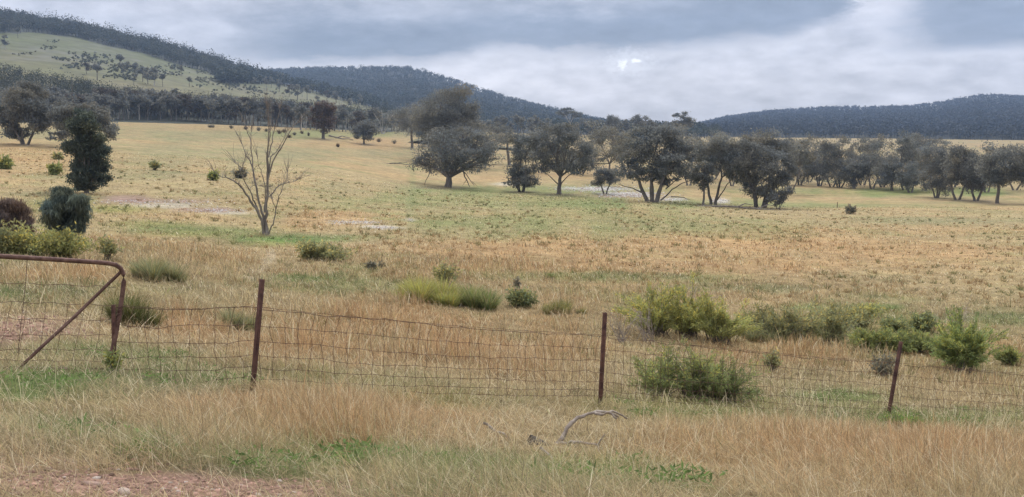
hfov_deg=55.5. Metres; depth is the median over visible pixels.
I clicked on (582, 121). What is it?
gum tree
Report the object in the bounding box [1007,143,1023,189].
gum tree
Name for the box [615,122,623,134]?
gum tree
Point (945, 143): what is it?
gum tree
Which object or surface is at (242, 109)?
gum tree
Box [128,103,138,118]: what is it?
gum tree
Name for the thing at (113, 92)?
gum tree
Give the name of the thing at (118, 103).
gum tree
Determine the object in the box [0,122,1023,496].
ground
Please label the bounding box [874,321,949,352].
bush
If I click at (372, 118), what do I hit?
gum tree
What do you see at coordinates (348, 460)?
weed clump
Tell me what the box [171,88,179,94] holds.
gum tree
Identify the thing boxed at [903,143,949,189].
gum tree
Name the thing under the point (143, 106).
gum tree
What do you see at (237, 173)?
bush
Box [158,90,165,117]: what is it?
gum tree
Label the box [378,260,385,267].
bush
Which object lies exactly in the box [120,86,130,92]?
gum tree
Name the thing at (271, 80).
gum tree
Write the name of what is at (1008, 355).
bush
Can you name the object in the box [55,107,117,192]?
cypress pine
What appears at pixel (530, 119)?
gum tree
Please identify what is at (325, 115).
gum tree
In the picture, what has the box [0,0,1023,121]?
sky
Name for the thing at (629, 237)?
grass
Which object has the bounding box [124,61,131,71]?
gum tree
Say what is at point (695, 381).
bush
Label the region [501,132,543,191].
gum tree
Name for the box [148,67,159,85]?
gum tree
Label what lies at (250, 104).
gum tree
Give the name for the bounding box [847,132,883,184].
gum tree
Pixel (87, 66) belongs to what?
gum tree
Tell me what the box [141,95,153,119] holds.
gum tree
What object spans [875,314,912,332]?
bush
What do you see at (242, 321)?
tussock
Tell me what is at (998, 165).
gum tree
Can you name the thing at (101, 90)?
gum tree
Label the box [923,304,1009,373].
bush
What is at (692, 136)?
gum tree
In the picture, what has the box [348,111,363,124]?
gum tree
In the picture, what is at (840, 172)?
gum tree
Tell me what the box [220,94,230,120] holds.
gum tree
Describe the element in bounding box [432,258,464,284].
bush
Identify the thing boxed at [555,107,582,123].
gum tree
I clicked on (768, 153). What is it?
gum tree
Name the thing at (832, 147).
gum tree
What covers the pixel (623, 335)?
dead bush
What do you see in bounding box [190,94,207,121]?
gum tree
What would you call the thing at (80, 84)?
woodland
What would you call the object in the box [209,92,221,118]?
gum tree
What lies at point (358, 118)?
gum tree
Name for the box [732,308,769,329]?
bush
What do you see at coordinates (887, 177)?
gum tree
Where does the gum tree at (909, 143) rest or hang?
on the ground at (314, 152)
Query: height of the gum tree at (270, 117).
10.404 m
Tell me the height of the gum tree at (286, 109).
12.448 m
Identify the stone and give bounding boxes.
[80,481,100,486]
[118,487,129,494]
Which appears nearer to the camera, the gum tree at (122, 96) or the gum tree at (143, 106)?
the gum tree at (122, 96)
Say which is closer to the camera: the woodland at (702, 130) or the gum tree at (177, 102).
the gum tree at (177, 102)
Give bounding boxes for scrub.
[12,35,323,95]
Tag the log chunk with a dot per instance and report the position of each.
(530, 441)
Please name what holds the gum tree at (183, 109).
on the hill at (24, 41)
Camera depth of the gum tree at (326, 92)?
904.52 m
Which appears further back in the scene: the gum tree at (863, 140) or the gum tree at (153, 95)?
the gum tree at (153, 95)
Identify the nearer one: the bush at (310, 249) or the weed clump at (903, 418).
the weed clump at (903, 418)
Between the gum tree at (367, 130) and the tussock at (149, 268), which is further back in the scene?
the gum tree at (367, 130)
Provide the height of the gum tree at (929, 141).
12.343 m
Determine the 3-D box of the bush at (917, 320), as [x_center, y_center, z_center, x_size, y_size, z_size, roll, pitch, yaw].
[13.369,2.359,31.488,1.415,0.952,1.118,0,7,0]
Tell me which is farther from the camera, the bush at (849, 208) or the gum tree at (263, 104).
the gum tree at (263, 104)
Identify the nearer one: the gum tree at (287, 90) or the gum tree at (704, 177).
the gum tree at (704, 177)
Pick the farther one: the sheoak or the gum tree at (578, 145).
the gum tree at (578, 145)
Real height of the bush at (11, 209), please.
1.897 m
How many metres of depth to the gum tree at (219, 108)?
457.53 m
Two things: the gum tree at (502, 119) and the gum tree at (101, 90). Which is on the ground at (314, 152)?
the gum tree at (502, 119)
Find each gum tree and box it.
[0,34,9,49]
[0,78,54,144]
[43,87,119,142]
[44,84,62,92]
[47,93,64,104]
[50,90,64,113]
[56,88,69,94]
[64,93,85,102]
[82,63,91,73]
[85,91,104,102]
[85,97,96,106]
[86,96,100,107]
[89,63,104,80]
[91,86,113,106]
[96,99,106,105]
[102,94,114,104]
[103,99,116,119]
[107,88,121,116]
[111,98,125,119]
[112,105,120,118]
[115,53,124,62]
[115,90,129,119]
[117,62,125,74]
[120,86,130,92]
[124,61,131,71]
[124,93,135,118]
[125,89,140,115]
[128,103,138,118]
[130,103,139,118]
[131,62,138,72]
[131,73,137,81]
[132,93,142,119]
[136,65,147,81]
[138,93,148,118]
[140,88,156,115]
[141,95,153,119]
[142,67,154,82]
[144,90,158,117]
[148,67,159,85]
[148,101,159,118]
[152,96,160,118]
[153,99,166,119]
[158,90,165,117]
[159,73,166,84]
[162,93,177,119]
[165,91,176,119]
[169,96,183,120]
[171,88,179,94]
[173,101,186,119]
[175,93,200,120]
[176,93,188,119]
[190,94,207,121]
[190,99,200,120]
[202,96,211,120]
[203,99,221,122]
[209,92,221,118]
[214,96,227,122]
[215,98,223,122]
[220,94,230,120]
[221,101,234,123]
[226,96,242,123]
[226,104,239,123]
[235,106,247,123]
[236,97,254,123]
[243,97,259,124]
[248,100,265,125]
[255,108,266,125]
[259,98,273,125]
[262,77,268,89]
[264,107,273,119]
[265,102,280,123]
[268,76,274,87]
[273,111,279,125]
[276,79,281,91]
[277,105,293,126]
[279,101,287,126]
[282,98,295,122]
[284,84,291,92]
[288,108,297,127]
[289,84,300,99]
[289,110,295,127]
[293,103,310,129]
[294,112,305,129]
[298,102,311,108]
[303,85,310,99]
[305,110,314,128]
[308,99,339,138]
[323,90,330,96]
[332,90,339,104]
[333,110,342,130]
[335,111,344,130]
[336,104,347,125]
[338,108,344,131]
[341,108,348,131]
[347,118,383,143]
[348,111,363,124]
[348,113,354,131]
[350,115,364,125]
[356,94,363,102]
[362,111,368,121]
[365,107,381,124]
[367,110,376,122]
[370,110,395,133]
[380,112,395,132]
[384,101,429,147]
[387,110,397,130]
[400,79,485,142]
[405,118,505,187]
[464,116,508,167]
[481,120,517,164]
[485,120,492,132]
[498,115,508,126]
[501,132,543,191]
[510,115,520,132]
[513,124,553,172]
[518,116,526,133]
[525,121,602,193]
[526,117,535,130]
[532,115,540,131]
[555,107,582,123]
[569,119,607,174]
[576,118,589,135]
[586,120,595,134]
[587,124,626,184]
[588,164,622,193]
[604,114,622,135]
[607,127,642,167]
[610,120,700,201]
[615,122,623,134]
[620,119,630,129]
[629,114,649,130]
[667,123,706,185]
[671,111,695,136]
[687,160,718,204]
[692,129,745,204]
[702,130,737,178]
[707,129,757,185]
[716,126,810,207]
[779,137,817,189]
[786,157,814,184]
[800,133,830,181]
[800,153,837,185]
[815,134,853,186]
[818,157,855,187]
[838,156,868,188]
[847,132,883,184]
[854,151,891,188]
[860,132,900,186]
[870,157,906,190]
[878,128,926,189]
[894,132,944,159]
[894,159,926,192]
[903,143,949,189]
[913,145,959,197]
[930,136,959,187]
[938,142,977,199]
[955,149,989,200]
[970,139,1023,203]
[1006,143,1023,189]
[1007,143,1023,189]
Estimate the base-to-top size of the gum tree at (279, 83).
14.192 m
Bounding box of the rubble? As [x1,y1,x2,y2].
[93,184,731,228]
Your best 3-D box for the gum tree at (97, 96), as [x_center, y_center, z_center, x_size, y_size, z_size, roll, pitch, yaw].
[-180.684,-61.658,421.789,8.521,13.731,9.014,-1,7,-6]
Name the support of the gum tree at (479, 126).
on the ground at (314, 152)
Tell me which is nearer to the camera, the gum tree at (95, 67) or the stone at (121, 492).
the stone at (121, 492)
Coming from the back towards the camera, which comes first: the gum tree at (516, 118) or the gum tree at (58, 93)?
the gum tree at (516, 118)
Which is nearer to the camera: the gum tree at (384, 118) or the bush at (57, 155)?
the bush at (57, 155)
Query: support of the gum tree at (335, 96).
on the hill at (24, 41)
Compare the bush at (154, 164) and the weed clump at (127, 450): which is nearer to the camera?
the weed clump at (127, 450)
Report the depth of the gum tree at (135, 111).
436.65 m
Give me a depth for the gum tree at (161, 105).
441.83 m
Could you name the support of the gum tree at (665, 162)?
on the ground at (314, 152)
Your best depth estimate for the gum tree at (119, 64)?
700.22 m
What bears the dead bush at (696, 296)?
on the ground at (314, 152)
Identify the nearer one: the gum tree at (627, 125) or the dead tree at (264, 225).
the dead tree at (264, 225)
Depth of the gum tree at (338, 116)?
462.20 m
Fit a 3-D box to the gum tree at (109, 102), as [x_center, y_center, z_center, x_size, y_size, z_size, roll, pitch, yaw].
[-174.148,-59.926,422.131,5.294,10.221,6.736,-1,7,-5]
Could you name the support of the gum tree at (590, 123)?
on the ground at (314, 152)
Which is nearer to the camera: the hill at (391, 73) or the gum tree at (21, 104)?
the gum tree at (21, 104)
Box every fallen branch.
[329,135,352,139]
[483,422,509,439]
[554,410,627,447]
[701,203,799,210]
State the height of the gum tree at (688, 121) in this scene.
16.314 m
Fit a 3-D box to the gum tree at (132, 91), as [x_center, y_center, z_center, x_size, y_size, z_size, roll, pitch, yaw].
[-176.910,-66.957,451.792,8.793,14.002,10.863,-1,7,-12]
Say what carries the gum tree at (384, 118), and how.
on the ground at (314, 152)
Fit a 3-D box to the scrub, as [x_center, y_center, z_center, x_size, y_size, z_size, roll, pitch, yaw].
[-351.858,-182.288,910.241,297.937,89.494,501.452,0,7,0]
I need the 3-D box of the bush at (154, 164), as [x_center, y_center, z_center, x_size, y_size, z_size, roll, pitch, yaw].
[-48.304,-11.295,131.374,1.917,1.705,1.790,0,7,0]
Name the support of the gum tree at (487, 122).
on the ground at (314, 152)
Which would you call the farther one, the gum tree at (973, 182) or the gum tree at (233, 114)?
the gum tree at (233, 114)
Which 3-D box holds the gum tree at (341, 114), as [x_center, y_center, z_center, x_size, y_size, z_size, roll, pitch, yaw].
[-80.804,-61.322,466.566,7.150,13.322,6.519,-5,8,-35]
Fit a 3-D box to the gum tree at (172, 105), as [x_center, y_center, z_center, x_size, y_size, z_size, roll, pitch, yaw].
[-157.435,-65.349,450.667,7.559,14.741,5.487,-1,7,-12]
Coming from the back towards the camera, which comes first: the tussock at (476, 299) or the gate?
the tussock at (476, 299)
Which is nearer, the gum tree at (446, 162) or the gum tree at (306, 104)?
the gum tree at (446, 162)
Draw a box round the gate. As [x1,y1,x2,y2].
[0,254,125,369]
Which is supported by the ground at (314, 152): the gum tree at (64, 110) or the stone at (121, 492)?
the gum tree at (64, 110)
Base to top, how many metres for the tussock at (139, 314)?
0.804 m
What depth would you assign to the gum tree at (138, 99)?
434.90 m
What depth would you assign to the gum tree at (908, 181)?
238.21 m
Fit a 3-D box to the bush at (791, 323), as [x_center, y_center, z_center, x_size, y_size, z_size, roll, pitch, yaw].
[8.396,2.080,27.939,4.302,1.483,2.176,-2,7,-13]
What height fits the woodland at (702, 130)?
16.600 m
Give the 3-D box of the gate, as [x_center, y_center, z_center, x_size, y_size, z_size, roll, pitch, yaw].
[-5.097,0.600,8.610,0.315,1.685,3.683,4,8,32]
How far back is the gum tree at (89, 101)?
411.50 m
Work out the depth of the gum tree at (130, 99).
431.84 m
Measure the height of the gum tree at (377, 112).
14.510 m
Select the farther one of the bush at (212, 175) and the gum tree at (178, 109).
the gum tree at (178, 109)
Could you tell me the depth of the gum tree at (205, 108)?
459.64 m
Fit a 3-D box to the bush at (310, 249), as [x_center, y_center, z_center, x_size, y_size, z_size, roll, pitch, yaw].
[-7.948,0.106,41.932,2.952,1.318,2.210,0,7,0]
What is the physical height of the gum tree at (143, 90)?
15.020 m
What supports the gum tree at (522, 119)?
on the ground at (314, 152)
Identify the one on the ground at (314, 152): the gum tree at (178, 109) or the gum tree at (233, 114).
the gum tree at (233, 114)
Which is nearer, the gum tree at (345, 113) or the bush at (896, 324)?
the bush at (896, 324)
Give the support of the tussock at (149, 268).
on the ground at (314, 152)
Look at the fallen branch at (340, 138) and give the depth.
357.20 m
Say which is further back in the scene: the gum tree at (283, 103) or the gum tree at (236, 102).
the gum tree at (283, 103)
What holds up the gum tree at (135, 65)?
on the hill at (24, 41)
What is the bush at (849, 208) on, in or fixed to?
on the ground at (314, 152)
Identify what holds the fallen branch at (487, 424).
on the ground at (314, 152)
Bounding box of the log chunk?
[528,435,548,445]
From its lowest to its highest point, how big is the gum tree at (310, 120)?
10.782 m
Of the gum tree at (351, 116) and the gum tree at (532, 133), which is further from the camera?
the gum tree at (351, 116)
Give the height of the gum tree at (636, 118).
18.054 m
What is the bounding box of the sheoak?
[34,185,94,235]
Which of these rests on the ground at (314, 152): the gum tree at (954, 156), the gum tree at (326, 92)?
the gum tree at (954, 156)
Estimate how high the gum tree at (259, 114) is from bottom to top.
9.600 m
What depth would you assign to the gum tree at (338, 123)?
471.40 m
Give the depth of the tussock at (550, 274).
39.72 m
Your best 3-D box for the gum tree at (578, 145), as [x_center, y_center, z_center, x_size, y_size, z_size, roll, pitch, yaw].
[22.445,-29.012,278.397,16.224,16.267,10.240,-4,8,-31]
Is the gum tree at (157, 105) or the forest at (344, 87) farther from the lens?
the forest at (344, 87)
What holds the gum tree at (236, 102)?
on the ground at (314, 152)
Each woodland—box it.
[0,62,420,127]
[536,118,722,137]
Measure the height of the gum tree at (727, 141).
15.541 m
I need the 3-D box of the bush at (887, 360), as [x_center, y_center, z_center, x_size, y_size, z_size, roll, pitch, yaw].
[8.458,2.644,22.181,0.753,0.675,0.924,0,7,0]
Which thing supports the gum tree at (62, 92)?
on the hill at (24, 41)
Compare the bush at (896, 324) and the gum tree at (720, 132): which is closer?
the bush at (896, 324)
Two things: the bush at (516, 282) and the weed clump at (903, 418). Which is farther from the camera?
the bush at (516, 282)
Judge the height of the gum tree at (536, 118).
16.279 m
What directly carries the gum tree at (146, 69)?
on the hill at (24, 41)
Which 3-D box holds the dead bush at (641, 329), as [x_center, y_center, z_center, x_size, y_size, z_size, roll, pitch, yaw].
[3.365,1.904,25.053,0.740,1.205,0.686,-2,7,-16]
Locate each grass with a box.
[0,148,1023,302]
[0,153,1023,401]
[0,233,1023,440]
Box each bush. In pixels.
[0,153,15,168]
[0,196,36,233]
[0,218,28,254]
[0,220,97,258]
[46,161,63,174]
[51,151,64,159]
[94,234,124,259]
[100,345,125,372]
[148,159,161,169]
[206,168,219,180]
[229,165,249,178]
[293,236,358,261]
[364,261,377,269]
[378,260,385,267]
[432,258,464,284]
[500,284,538,307]
[512,276,521,288]
[607,308,646,342]
[611,270,762,344]
[624,333,770,403]
[632,306,654,342]
[676,285,721,314]
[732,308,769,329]
[735,294,872,344]
[760,346,782,372]
[767,185,795,208]
[812,295,878,328]
[844,203,857,213]
[846,298,887,317]
[846,325,897,352]
[867,350,895,376]
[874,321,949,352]
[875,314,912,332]
[904,305,946,332]
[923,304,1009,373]
[944,297,971,324]
[991,345,1023,364]
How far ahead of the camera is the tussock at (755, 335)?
27.21 m
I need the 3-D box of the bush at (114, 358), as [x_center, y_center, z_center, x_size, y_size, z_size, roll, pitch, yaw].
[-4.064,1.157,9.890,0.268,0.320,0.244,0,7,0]
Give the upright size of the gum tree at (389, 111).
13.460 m
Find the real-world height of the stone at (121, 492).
0.038 m
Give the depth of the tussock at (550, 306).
29.52 m
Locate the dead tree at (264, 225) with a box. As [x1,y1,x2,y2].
[198,85,312,234]
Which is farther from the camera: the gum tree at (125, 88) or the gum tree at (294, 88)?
the gum tree at (294, 88)
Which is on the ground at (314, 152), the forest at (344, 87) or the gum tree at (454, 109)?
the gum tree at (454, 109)
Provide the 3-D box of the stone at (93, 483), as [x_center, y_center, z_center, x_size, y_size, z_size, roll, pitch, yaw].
[-1.852,1.036,4.274,0.102,0.028,0.049,0,7,0]
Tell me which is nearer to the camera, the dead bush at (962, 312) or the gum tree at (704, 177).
the dead bush at (962, 312)
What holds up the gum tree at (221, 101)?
on the ground at (314, 152)
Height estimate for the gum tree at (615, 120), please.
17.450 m
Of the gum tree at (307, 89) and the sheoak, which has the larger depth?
the gum tree at (307, 89)
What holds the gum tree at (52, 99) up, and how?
on the ground at (314, 152)
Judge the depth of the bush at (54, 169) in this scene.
113.75 m
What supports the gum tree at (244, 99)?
on the ground at (314, 152)
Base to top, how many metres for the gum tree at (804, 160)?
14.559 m
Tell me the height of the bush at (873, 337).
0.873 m
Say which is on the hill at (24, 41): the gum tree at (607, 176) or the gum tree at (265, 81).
the gum tree at (265, 81)
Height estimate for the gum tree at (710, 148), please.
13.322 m
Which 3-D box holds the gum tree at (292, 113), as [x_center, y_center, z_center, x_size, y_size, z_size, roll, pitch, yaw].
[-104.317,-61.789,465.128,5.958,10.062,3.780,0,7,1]
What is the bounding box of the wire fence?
[111,279,1023,420]
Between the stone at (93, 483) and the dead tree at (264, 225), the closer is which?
the stone at (93, 483)
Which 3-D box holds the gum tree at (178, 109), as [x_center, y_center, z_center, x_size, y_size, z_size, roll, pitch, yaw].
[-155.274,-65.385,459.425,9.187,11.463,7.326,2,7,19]
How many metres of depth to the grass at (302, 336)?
21.84 m
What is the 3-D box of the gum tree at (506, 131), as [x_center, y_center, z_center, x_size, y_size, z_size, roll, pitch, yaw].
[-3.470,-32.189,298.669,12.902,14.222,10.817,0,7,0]
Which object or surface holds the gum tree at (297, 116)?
on the ground at (314, 152)
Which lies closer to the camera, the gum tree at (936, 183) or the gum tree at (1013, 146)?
the gum tree at (936, 183)
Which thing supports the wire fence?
on the ground at (314, 152)
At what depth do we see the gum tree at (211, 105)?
451.96 m
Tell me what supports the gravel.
on the ground at (314, 152)
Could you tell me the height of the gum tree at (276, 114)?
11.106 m
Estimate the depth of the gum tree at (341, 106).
519.81 m
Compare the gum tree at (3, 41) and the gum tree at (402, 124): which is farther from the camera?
the gum tree at (3, 41)
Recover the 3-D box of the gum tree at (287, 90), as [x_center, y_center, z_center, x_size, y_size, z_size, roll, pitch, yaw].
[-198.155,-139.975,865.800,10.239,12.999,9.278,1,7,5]
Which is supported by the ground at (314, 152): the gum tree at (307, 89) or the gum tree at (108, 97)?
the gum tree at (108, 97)
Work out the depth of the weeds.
6.20 m
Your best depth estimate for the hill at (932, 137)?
972.88 m
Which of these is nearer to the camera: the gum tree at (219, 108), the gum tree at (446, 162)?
the gum tree at (446, 162)
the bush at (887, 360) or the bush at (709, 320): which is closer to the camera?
the bush at (887, 360)
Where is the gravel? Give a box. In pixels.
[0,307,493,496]
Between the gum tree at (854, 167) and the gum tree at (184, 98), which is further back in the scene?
the gum tree at (184, 98)
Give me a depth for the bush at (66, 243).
27.73 m
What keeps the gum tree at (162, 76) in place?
on the hill at (24, 41)
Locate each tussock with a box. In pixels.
[93,286,170,327]
[125,254,193,282]
[213,304,261,330]
[390,272,469,306]
[453,281,506,310]
[538,297,587,314]
[546,272,555,277]
[737,324,796,343]
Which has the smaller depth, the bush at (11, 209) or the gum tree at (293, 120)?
the bush at (11, 209)
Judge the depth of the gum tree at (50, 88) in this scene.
422.27 m
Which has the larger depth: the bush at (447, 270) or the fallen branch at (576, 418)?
the bush at (447, 270)
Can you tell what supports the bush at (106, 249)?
on the ground at (314, 152)
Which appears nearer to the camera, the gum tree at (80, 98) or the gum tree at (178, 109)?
the gum tree at (80, 98)
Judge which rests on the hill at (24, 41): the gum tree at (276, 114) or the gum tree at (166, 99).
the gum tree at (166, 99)
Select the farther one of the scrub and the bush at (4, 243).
the scrub
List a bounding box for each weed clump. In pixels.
[106,438,182,459]
[330,453,374,467]
[878,408,923,426]
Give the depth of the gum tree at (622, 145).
275.73 m
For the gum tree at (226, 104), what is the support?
on the ground at (314, 152)
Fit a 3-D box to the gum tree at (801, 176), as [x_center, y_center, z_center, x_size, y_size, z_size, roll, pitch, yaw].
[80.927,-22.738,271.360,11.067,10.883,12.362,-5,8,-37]
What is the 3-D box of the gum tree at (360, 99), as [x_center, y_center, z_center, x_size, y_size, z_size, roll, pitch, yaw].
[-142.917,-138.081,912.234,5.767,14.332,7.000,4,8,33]
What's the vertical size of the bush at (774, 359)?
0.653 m
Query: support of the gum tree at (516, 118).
on the ground at (314, 152)
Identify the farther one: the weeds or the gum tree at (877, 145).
the gum tree at (877, 145)
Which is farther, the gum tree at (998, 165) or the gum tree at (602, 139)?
the gum tree at (602, 139)
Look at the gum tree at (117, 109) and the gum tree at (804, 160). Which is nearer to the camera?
the gum tree at (804, 160)
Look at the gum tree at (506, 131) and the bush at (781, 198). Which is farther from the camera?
the gum tree at (506, 131)
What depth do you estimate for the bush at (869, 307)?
34.65 m
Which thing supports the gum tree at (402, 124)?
on the ground at (314, 152)
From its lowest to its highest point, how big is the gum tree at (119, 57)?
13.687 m
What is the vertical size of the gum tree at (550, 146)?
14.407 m
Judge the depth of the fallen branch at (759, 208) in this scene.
156.08 m
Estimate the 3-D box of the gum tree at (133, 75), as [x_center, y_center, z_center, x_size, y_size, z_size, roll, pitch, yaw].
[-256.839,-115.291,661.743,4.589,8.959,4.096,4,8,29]
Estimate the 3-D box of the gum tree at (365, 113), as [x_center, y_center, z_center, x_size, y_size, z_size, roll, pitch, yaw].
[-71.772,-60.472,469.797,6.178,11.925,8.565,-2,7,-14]
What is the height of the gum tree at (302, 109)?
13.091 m
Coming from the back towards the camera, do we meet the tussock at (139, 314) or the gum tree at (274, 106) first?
the gum tree at (274, 106)
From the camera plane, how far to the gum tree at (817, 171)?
266.57 m
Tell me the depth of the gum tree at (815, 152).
283.38 m
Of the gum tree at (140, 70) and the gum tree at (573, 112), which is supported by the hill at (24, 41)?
the gum tree at (140, 70)
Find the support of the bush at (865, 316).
on the ground at (314, 152)
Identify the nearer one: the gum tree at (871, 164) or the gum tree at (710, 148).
the gum tree at (710, 148)
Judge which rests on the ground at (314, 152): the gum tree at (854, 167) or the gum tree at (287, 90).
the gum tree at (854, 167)
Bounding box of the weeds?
[0,344,986,486]
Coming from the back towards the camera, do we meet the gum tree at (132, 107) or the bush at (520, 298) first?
the gum tree at (132, 107)
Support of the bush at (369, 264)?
on the ground at (314, 152)
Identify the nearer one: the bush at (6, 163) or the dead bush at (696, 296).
the dead bush at (696, 296)
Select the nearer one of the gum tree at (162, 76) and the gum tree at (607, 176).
the gum tree at (607, 176)
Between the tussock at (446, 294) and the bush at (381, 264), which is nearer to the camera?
the tussock at (446, 294)
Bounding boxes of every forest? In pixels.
[0,6,279,82]
[211,63,707,136]
[702,93,1023,139]
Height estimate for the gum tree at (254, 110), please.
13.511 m
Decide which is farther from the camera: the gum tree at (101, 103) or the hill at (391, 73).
the hill at (391, 73)
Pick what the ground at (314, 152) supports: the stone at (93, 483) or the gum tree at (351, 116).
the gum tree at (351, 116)
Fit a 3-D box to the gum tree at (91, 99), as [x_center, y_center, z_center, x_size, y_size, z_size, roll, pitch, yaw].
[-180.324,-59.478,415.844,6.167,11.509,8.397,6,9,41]
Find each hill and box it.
[0,26,512,147]
[281,70,670,135]
[705,97,1023,139]
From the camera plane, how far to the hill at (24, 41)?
788.77 m
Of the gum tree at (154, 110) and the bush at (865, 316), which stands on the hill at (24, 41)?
the gum tree at (154, 110)
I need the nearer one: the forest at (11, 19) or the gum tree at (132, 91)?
the gum tree at (132, 91)
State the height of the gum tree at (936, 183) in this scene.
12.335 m

